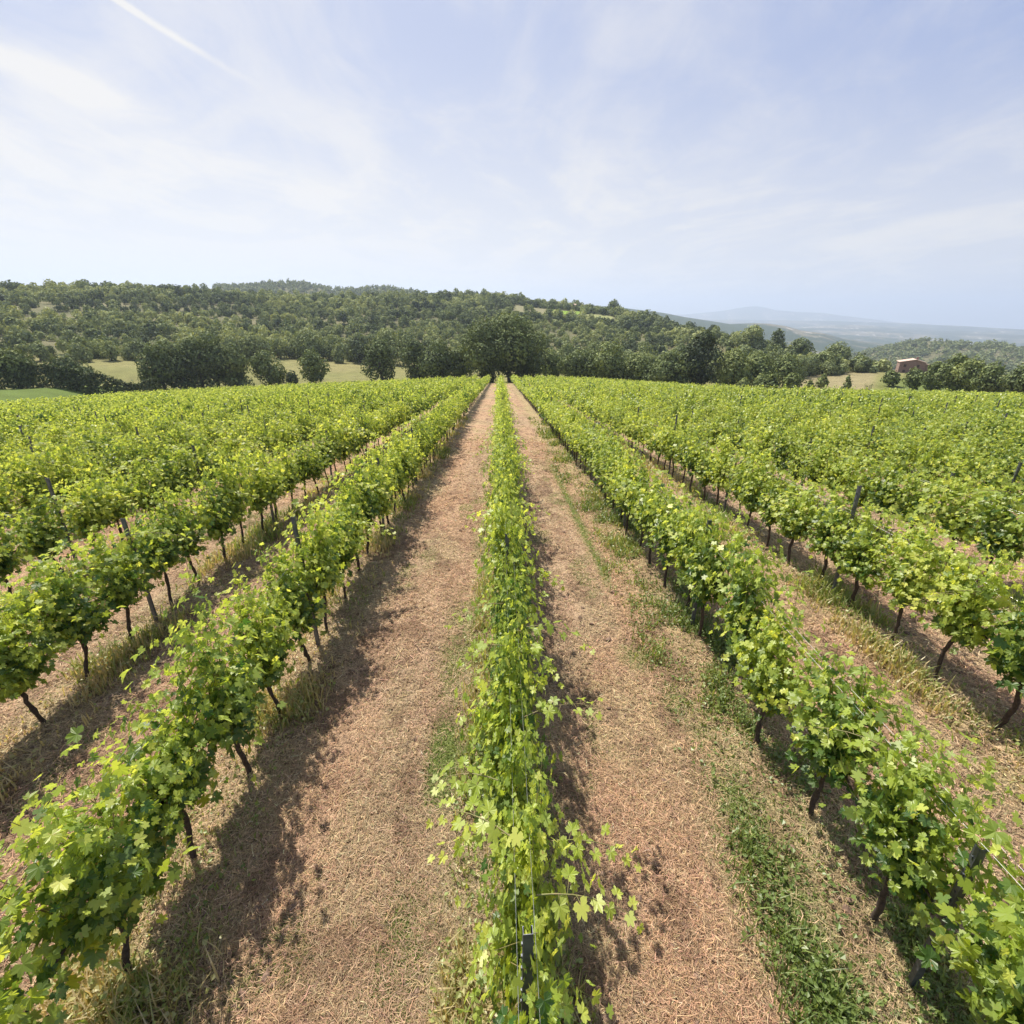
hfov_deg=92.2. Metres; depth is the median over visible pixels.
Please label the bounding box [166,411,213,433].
grape vine
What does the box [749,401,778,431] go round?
grape vine
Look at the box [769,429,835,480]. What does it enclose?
grape vine
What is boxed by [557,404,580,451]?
grape vine
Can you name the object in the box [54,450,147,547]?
grape vine
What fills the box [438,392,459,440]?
grape vine
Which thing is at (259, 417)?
grape vine
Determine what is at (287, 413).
grape vine
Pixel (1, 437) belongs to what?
grape vine
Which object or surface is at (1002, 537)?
grape vine
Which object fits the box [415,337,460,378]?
broadleaf tree
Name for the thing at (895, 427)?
grape vine
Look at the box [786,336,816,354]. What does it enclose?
tall tree
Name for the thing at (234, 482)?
grape vine
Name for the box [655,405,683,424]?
grape vine
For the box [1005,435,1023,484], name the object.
grape vine
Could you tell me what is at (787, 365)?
broadleaf tree
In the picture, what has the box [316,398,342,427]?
grape vine
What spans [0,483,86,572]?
grape vine
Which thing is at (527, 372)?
shrub
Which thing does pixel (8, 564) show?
grape vine
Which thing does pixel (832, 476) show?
grape vine
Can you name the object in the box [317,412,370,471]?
grape vine
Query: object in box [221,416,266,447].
grape vine
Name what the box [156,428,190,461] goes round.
grape vine
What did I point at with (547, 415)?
grape vine
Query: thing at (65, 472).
grape vine
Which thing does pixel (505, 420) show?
grape vine
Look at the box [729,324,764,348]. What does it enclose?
tall tree
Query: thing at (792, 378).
shrub
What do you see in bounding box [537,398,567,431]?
grape vine
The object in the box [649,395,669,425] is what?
grape vine
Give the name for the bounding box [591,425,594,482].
vineyard post
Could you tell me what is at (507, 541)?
vineyard post
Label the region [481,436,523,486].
grape vine
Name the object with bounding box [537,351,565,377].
broadleaf tree
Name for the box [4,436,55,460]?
grape vine
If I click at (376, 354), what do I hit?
broadleaf tree
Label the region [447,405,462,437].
grape vine
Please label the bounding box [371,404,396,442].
grape vine
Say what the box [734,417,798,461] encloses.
grape vine
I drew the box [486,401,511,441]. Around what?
grape vine
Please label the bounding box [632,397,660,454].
grape vine
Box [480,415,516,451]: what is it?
grape vine
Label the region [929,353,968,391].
broadleaf tree
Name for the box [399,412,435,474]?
grape vine
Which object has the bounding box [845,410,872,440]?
grape vine
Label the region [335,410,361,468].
grape vine
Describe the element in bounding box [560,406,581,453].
grape vine
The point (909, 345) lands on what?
distant wood
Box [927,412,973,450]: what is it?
grape vine
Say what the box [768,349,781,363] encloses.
hillside tree
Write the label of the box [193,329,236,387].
broadleaf tree
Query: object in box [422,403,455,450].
grape vine
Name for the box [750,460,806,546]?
grape vine
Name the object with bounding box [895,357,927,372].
stone farmhouse
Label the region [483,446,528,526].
grape vine
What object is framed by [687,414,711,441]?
grape vine
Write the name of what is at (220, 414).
grape vine
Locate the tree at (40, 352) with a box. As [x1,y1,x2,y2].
[25,342,52,360]
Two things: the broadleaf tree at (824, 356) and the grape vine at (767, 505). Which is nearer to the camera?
the grape vine at (767, 505)
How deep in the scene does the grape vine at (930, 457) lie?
12.16 m
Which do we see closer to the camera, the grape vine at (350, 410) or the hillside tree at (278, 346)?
the grape vine at (350, 410)
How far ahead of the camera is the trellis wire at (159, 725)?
3.53 m
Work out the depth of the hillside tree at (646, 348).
187.67 m
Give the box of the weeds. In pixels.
[0,414,1023,1023]
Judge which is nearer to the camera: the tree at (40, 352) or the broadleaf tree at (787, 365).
the broadleaf tree at (787, 365)
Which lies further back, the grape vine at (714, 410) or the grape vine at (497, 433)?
the grape vine at (714, 410)
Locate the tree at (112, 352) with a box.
[98,340,119,360]
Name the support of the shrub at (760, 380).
on the ground at (820, 331)
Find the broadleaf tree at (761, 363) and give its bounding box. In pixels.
[733,351,776,387]
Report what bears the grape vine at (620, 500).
on the ground at (820, 331)
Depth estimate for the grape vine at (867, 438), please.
14.69 m
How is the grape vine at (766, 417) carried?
on the ground at (820, 331)
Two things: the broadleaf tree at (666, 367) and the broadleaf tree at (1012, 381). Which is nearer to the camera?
the broadleaf tree at (1012, 381)
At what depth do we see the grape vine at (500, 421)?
16.16 m
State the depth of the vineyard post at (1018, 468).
10.30 m
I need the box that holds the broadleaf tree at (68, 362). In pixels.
[41,353,98,386]
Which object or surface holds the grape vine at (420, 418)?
on the ground at (820, 331)
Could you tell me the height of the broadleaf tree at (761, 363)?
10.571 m
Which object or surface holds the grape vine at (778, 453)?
on the ground at (820, 331)
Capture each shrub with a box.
[284,370,299,384]
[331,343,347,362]
[475,363,497,382]
[510,355,542,379]
[735,377,750,387]
[752,374,781,388]
[766,372,780,388]
[781,372,802,388]
[805,380,815,388]
[815,373,829,389]
[841,375,851,390]
[880,370,900,386]
[902,367,922,390]
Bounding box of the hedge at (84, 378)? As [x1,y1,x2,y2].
[0,360,163,394]
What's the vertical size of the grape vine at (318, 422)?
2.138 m
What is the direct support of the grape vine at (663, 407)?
on the ground at (820, 331)
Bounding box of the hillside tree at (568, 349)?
[558,341,575,355]
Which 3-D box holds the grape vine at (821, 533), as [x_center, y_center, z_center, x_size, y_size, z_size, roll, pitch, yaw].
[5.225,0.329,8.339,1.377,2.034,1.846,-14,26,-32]
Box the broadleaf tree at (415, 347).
[398,338,429,379]
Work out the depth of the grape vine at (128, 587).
6.68 m
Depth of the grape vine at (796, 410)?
22.34 m
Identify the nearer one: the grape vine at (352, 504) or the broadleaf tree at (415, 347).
the grape vine at (352, 504)
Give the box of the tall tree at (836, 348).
[825,341,851,359]
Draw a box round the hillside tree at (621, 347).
[612,344,625,356]
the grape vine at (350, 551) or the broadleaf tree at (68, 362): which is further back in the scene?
the broadleaf tree at (68, 362)
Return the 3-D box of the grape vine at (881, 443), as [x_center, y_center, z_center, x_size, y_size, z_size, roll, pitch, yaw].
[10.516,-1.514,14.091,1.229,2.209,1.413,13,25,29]
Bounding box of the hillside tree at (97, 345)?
[85,341,107,358]
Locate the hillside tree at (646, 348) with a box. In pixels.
[635,339,657,356]
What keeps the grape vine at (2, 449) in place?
on the ground at (820, 331)
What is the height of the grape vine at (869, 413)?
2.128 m
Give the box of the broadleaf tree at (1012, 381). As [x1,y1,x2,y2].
[996,363,1023,393]
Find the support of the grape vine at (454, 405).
on the ground at (820, 331)
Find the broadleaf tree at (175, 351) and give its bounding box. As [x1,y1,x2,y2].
[157,341,201,389]
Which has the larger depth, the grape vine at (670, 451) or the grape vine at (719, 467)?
the grape vine at (670, 451)
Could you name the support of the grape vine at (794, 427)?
on the ground at (820, 331)
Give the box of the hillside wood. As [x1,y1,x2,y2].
[0,279,892,371]
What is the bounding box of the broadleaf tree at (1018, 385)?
[1017,371,1023,387]
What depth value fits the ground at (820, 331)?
5.91 m
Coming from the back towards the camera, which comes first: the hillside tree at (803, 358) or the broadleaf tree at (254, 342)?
the broadleaf tree at (254, 342)
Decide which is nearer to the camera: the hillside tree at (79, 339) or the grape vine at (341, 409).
the grape vine at (341, 409)
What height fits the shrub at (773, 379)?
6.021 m
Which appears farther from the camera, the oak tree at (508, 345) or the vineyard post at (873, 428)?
the oak tree at (508, 345)
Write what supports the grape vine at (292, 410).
on the ground at (820, 331)
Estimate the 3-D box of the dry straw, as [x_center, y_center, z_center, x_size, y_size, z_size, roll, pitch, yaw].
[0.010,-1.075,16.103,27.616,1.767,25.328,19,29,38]
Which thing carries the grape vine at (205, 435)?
on the ground at (820, 331)
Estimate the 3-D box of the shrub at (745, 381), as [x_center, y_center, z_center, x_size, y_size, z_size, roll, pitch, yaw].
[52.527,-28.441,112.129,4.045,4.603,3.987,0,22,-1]
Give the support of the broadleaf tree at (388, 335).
on the ground at (820, 331)
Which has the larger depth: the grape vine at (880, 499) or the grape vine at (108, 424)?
the grape vine at (108, 424)
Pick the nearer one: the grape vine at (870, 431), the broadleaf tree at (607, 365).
the grape vine at (870, 431)
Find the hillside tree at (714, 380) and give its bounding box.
[706,367,722,381]
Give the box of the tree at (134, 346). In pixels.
[120,338,148,360]
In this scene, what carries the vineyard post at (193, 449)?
on the ground at (820, 331)
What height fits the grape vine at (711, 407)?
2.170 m
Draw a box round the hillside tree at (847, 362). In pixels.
[844,360,851,372]
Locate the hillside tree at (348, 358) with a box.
[344,345,353,361]
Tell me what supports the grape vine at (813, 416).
on the ground at (820, 331)
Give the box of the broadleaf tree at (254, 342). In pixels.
[236,332,274,358]
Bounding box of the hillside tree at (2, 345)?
[0,338,9,353]
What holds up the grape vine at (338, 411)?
on the ground at (820, 331)
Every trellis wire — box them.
[0,404,407,613]
[0,436,414,915]
[1,506,336,893]
[502,432,518,1018]
[510,504,540,1023]
[550,403,1020,885]
[568,415,1018,865]
[619,411,1020,607]
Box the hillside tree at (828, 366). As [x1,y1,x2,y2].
[817,359,838,375]
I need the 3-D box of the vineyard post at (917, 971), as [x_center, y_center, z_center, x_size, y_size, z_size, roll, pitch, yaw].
[2.720,2.682,3.148,0.059,1.616,0.036,1,22,4]
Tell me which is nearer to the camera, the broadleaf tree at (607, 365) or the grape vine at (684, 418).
the grape vine at (684, 418)
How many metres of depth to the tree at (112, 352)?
147.47 m
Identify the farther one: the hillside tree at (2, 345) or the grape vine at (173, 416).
the hillside tree at (2, 345)
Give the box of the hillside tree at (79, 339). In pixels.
[65,333,97,357]
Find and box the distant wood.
[212,278,1023,374]
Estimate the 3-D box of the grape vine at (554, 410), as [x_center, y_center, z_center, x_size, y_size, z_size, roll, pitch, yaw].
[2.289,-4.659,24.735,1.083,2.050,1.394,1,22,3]
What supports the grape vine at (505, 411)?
on the ground at (820, 331)
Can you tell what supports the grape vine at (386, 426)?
on the ground at (820, 331)
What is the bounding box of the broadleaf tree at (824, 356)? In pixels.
[812,351,848,374]
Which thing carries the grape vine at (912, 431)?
on the ground at (820, 331)
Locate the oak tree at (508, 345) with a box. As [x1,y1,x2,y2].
[454,308,551,382]
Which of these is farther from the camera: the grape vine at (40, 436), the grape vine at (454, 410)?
the grape vine at (454, 410)
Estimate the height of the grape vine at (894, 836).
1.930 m
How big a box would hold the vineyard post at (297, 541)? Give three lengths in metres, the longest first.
2.262 x 0.060 x 0.037 m
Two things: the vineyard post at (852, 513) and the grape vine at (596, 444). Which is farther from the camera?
the grape vine at (596, 444)
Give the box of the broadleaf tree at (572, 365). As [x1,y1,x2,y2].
[557,347,596,378]
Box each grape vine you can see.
[0,431,16,462]
[0,441,80,530]
[0,443,16,468]
[0,449,49,491]
[0,450,16,494]
[0,466,53,542]
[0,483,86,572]
[0,497,61,604]
[0,536,137,679]
[0,571,81,722]
[0,725,207,1023]
[3,427,35,454]
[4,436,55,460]
[15,428,67,450]
[15,433,100,504]
[16,427,78,458]
[16,464,137,559]
[25,434,81,484]
[28,645,257,886]
[35,417,78,461]
[38,417,80,441]
[45,522,203,636]
[50,434,101,472]
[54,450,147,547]
[59,435,115,487]
[63,424,139,470]
[65,420,104,453]
[80,439,146,487]
[88,422,120,440]
[89,476,204,605]
[95,422,137,466]
[96,412,128,442]
[97,428,161,485]
[101,439,198,510]
[104,448,190,522]
[112,412,144,444]
[115,427,154,454]
[119,557,286,778]
[127,422,166,452]
[129,411,152,442]
[134,427,177,473]
[136,480,222,580]
[140,415,180,443]
[152,434,206,512]
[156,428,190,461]
[161,411,188,444]
[161,419,206,459]
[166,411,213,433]
[171,429,224,491]
[175,417,202,442]
[175,462,270,560]
[187,562,312,713]
[190,440,274,547]
[191,424,229,454]
[192,428,241,487]
[194,408,220,432]
[195,413,238,450]
[204,415,245,445]
[205,420,268,486]
[208,403,235,426]
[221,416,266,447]
[224,410,244,425]
[233,442,293,530]
[234,531,344,661]
[235,429,284,474]
[238,409,260,439]
[241,414,283,466]
[244,404,281,431]
[244,407,280,438]
[251,435,306,506]
[254,443,305,519]
[266,419,299,462]
[268,421,313,450]
[269,410,290,439]
[274,491,361,632]
[275,409,296,424]
[275,468,387,571]
[277,410,294,426]
[281,427,323,500]
[282,407,309,451]
[283,400,303,419]
[284,403,322,448]
[292,438,347,492]
[298,489,395,598]
[299,424,342,482]
[303,411,321,446]
[310,411,322,444]
[313,406,333,429]
[314,447,390,555]
[315,412,350,478]
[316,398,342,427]
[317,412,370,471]
[329,405,352,424]
[335,396,351,420]
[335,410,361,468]
[342,404,355,423]
[346,404,361,426]
[347,405,375,459]
[349,412,387,448]
[349,416,381,464]
[349,437,401,536]
[351,430,406,523]
[360,410,379,450]
[369,440,418,513]
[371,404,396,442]
[371,408,389,445]
[374,410,391,446]
[376,405,400,441]
[380,403,400,426]
[380,424,420,502]
[388,399,413,432]
[391,421,428,487]
[394,403,419,432]
[397,432,420,494]
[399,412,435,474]
[399,417,433,480]
[401,404,409,433]
[417,409,453,448]
[418,414,445,465]
[421,413,443,469]
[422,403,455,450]
[423,406,446,456]
[425,748,643,1023]
[426,411,454,462]
[430,686,602,911]
[432,399,453,442]
[435,396,451,442]
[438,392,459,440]
[444,562,549,702]
[445,397,458,430]
[446,398,463,435]
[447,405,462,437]
[449,401,464,426]
[450,396,459,428]
[451,594,594,788]
[465,488,545,593]
[473,427,527,470]
[473,469,549,550]
[473,484,531,569]
[473,524,564,657]
[478,428,524,458]
[478,443,532,502]
[479,438,532,477]
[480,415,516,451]
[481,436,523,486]
[483,416,518,443]
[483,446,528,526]
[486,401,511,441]
[487,417,514,441]
[487,434,530,490]
[490,403,517,422]
[492,402,515,419]
[493,409,514,437]
[494,404,515,425]
[498,391,512,403]
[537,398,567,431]
[542,403,552,429]
[547,397,561,434]
[547,399,568,442]
[548,399,564,439]
[553,398,568,445]
[554,406,572,446]
[554,406,589,459]
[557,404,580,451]
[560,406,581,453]
[560,415,600,468]
[563,410,582,464]
[572,414,599,473]
[572,415,604,479]
[572,421,637,492]
[577,421,613,484]
[584,426,637,499]
[584,430,634,510]
[586,440,639,522]
[588,394,607,424]
[592,395,607,423]
[596,402,605,428]
[597,396,612,429]
[602,396,618,435]
[605,436,658,535]
[606,400,622,436]
[606,459,675,546]
[608,402,623,440]
[609,395,631,444]
[616,407,634,448]
[617,411,663,450]
[620,405,639,451]
[620,465,689,563]
[630,412,676,463]
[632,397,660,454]
[634,470,701,587]
[639,394,656,417]
[642,419,670,469]
[643,417,689,473]
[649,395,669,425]
[649,483,742,606]
[653,397,666,425]
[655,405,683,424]
[656,418,698,477]
[657,395,683,427]
[666,423,718,482]
[667,406,688,433]
[669,406,693,429]
[669,499,769,637]
[674,427,711,492]
[681,402,709,435]
[686,439,729,500]
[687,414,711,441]
[694,411,724,446]
[695,516,814,686]
[699,430,743,504]
[702,401,720,422]
[705,401,723,425]
[705,407,736,447]
[710,431,761,522]
[712,409,744,445]
[715,394,737,421]
[719,407,762,466]
[720,575,855,744]
[724,405,741,430]
[727,402,753,427]
[729,443,784,531]
[731,418,768,454]
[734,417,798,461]
[741,400,761,431]
[748,407,784,436]
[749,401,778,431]
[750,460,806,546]
[760,643,979,815]
[763,408,805,435]
[763,418,811,478]
[765,399,786,420]
[765,474,838,564]
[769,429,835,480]
[774,399,796,422]
[780,418,815,450]
[783,399,803,426]
[786,422,848,487]
[789,479,905,577]
[791,696,1023,927]
[792,402,817,429]
[792,413,826,445]
[801,405,835,430]
[805,416,842,452]
[806,439,865,501]
[812,413,834,434]
[815,491,947,607]
[823,442,899,507]
[825,418,860,461]
[828,407,860,435]
[832,398,856,423]
[832,415,887,467]
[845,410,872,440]
[855,402,879,432]
[856,422,884,449]
[857,436,936,531]
[862,421,896,471]
[864,489,993,640]
[865,429,929,482]
[869,401,899,431]
[878,412,918,433]
[878,417,912,454]
[883,458,957,541]
[889,422,930,457]
[893,410,936,437]
[895,530,1023,679]
[904,421,967,487]
[906,420,959,465]
[916,459,1016,565]
[919,418,950,448]
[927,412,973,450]
[929,422,990,468]
[931,404,970,426]
[933,431,1001,512]
[948,407,993,446]
[950,425,1018,475]
[950,474,1023,583]
[952,408,984,433]
[955,452,1023,528]
[971,408,1007,436]
[973,551,1023,730]
[979,411,1020,458]
[980,424,1023,478]
[997,409,1023,445]
[999,415,1023,452]
[1002,456,1023,535]
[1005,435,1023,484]
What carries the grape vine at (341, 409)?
on the ground at (820, 331)
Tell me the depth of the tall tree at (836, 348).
195.20 m
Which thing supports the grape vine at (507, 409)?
on the ground at (820, 331)
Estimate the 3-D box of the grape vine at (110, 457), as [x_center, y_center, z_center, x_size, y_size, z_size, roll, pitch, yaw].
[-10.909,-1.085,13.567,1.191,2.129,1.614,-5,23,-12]
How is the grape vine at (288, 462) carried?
on the ground at (820, 331)
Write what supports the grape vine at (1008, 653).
on the ground at (820, 331)
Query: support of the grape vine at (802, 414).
on the ground at (820, 331)
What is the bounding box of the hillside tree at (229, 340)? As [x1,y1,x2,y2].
[221,335,239,353]
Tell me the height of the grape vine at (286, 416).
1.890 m
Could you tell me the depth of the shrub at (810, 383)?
117.30 m
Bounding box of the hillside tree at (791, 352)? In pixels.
[782,349,797,356]
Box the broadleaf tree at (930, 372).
[916,361,943,391]
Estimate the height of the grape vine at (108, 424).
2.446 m
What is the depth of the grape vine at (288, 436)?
17.81 m
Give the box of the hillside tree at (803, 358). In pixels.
[795,355,808,378]
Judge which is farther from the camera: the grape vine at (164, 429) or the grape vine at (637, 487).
the grape vine at (164, 429)
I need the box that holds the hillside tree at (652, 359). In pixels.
[648,355,658,368]
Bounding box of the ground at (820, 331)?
[0,285,1023,1023]
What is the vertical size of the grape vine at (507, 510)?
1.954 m
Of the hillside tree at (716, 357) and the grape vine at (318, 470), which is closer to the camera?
the grape vine at (318, 470)
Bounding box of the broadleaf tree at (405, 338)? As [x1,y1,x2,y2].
[388,328,420,365]
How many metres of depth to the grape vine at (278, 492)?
11.35 m
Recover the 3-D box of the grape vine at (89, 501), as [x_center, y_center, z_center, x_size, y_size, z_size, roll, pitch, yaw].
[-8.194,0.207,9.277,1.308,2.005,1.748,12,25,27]
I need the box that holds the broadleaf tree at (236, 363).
[215,342,254,386]
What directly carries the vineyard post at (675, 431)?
on the ground at (820, 331)
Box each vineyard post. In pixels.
[45,478,80,569]
[120,518,157,621]
[192,445,205,499]
[262,458,274,524]
[290,516,320,645]
[325,430,332,479]
[376,458,384,530]
[505,533,509,572]
[520,925,533,1023]
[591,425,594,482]
[623,456,630,527]
[667,415,677,476]
[690,520,711,625]
[723,450,734,510]
[798,438,811,496]
[832,485,861,593]
[862,426,874,478]
[906,844,988,987]
[926,472,954,547]
[996,462,1022,520]
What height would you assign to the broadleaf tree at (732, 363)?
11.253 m
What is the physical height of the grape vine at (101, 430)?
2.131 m
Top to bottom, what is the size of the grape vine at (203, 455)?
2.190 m
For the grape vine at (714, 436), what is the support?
on the ground at (820, 331)
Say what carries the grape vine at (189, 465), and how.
on the ground at (820, 331)
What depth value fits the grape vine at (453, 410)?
24.39 m
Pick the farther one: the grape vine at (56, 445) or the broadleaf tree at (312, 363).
the broadleaf tree at (312, 363)
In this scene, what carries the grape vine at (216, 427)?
on the ground at (820, 331)
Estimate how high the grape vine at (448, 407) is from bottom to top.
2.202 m
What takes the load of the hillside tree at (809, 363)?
on the ground at (820, 331)
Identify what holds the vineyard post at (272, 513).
on the ground at (820, 331)
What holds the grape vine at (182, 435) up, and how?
on the ground at (820, 331)
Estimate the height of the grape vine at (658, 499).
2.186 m
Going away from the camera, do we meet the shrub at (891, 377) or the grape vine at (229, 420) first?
the grape vine at (229, 420)
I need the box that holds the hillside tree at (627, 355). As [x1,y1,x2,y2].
[622,350,633,361]
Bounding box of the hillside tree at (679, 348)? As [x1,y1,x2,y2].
[673,343,686,353]
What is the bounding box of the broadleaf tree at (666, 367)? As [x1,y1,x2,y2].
[638,350,694,383]
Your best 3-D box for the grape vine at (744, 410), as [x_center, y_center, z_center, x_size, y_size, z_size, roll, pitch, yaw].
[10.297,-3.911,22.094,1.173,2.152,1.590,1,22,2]
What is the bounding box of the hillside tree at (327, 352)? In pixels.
[319,342,334,359]
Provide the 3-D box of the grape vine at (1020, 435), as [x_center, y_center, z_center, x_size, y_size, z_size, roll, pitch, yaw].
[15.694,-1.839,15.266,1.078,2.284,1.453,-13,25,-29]
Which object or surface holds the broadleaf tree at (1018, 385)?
on the ground at (820, 331)
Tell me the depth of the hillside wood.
276.66 m
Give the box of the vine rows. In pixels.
[0,373,1023,1023]
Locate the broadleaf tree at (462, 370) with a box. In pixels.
[450,347,477,377]
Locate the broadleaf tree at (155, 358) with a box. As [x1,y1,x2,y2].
[133,339,183,389]
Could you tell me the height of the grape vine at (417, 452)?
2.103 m
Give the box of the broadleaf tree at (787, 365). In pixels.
[771,353,806,386]
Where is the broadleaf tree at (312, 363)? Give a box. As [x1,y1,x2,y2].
[296,348,331,382]
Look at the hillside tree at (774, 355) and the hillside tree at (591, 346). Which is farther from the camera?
the hillside tree at (591, 346)
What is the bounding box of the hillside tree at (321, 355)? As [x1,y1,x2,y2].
[318,345,333,359]
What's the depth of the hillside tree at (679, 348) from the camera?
166.64 m
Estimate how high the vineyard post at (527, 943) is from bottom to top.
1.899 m
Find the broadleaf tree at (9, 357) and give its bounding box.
[0,347,38,388]
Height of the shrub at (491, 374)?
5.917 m
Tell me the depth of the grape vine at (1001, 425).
15.90 m
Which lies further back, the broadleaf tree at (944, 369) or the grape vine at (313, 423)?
the broadleaf tree at (944, 369)
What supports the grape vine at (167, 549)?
on the ground at (820, 331)
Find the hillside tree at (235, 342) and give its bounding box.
[234,337,250,356]
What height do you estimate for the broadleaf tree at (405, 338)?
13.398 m
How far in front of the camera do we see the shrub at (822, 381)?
124.02 m
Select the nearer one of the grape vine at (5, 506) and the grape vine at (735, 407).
the grape vine at (5, 506)
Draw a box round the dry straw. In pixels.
[0,438,1023,1023]
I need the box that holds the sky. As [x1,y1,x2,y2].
[0,0,1023,328]
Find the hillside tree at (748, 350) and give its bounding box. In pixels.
[741,345,757,357]
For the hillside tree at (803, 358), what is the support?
on the ground at (820, 331)
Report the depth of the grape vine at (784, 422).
18.60 m
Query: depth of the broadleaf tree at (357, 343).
178.11 m
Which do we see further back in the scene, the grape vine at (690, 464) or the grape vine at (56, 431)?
the grape vine at (56, 431)
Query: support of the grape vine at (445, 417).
on the ground at (820, 331)
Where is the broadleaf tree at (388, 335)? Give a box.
[376,327,400,361]
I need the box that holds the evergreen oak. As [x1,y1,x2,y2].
[677,329,727,384]
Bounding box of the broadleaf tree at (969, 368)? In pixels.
[949,355,991,391]
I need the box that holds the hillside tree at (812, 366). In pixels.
[805,355,821,375]
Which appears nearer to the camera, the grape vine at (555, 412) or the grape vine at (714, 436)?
the grape vine at (714, 436)
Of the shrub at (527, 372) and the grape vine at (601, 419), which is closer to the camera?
the grape vine at (601, 419)
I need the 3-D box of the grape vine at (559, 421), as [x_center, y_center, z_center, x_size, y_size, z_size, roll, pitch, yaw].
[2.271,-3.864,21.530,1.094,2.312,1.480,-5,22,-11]
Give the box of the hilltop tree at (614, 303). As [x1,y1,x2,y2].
[608,299,620,308]
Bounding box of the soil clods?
[2,435,1019,1023]
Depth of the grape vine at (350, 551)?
7.61 m
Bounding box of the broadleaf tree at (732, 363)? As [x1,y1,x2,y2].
[714,347,754,385]
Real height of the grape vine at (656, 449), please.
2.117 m
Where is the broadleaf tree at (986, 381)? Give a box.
[968,360,1011,392]
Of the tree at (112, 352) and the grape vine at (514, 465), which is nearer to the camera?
the grape vine at (514, 465)
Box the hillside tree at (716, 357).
[709,351,720,361]
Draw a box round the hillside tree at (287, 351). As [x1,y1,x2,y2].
[282,343,294,357]
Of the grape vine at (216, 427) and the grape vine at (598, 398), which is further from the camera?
the grape vine at (598, 398)
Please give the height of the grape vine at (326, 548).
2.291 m
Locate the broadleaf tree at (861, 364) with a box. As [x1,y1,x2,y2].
[848,355,878,372]
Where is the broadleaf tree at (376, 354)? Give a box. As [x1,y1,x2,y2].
[360,337,398,380]
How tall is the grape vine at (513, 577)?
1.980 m
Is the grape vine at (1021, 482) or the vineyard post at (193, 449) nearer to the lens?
the grape vine at (1021, 482)
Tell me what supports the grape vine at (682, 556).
on the ground at (820, 331)
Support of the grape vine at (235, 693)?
on the ground at (820, 331)
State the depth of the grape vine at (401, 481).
11.55 m
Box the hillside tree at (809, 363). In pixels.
[804,359,815,376]
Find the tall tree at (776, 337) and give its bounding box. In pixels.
[769,328,785,345]
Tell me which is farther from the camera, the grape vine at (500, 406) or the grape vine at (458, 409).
the grape vine at (458, 409)
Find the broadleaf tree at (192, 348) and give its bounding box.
[178,336,219,389]
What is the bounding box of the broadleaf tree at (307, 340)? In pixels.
[287,328,327,358]
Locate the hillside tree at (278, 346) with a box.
[269,337,286,357]
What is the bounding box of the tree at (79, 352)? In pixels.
[64,342,93,361]
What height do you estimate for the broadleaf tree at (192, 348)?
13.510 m
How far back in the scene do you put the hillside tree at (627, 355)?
158.94 m
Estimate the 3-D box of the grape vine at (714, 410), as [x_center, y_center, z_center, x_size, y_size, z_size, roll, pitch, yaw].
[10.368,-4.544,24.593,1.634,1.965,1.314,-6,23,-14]
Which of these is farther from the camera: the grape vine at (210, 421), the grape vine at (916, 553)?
the grape vine at (210, 421)
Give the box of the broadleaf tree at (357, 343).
[344,330,369,362]
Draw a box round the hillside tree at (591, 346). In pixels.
[585,341,599,351]
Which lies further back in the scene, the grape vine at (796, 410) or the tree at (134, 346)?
the tree at (134, 346)
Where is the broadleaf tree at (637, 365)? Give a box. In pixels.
[622,352,655,380]
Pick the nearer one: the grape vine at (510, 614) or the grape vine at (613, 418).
the grape vine at (510, 614)
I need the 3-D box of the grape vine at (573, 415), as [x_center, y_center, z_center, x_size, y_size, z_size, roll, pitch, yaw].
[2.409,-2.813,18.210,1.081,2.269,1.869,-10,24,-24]
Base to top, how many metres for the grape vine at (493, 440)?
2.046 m
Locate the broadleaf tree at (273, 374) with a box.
[247,349,286,385]
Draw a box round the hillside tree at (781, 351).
[776,348,788,356]
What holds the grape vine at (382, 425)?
on the ground at (820, 331)
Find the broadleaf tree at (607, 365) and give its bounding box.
[583,338,629,379]
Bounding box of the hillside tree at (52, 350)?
[45,344,57,356]
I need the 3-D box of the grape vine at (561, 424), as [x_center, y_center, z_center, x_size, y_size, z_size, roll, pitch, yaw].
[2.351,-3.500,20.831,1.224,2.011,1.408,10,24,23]
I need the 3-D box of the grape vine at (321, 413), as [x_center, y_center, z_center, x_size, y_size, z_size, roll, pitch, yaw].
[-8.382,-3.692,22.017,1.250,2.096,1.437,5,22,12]
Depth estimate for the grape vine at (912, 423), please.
19.03 m
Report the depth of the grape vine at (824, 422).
16.30 m
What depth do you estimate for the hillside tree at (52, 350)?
144.08 m
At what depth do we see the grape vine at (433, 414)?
18.53 m
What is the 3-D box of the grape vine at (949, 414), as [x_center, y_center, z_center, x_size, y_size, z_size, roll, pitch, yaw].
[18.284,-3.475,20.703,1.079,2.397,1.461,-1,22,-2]
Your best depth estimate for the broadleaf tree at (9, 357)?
88.90 m
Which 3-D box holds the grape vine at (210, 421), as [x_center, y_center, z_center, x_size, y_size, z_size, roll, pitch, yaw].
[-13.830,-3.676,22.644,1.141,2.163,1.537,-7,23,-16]
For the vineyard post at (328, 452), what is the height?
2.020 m
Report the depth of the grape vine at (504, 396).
27.10 m
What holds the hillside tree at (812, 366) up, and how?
on the ground at (820, 331)
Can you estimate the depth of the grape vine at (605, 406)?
24.76 m
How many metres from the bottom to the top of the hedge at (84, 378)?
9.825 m
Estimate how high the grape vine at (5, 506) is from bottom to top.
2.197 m
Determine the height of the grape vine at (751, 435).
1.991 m

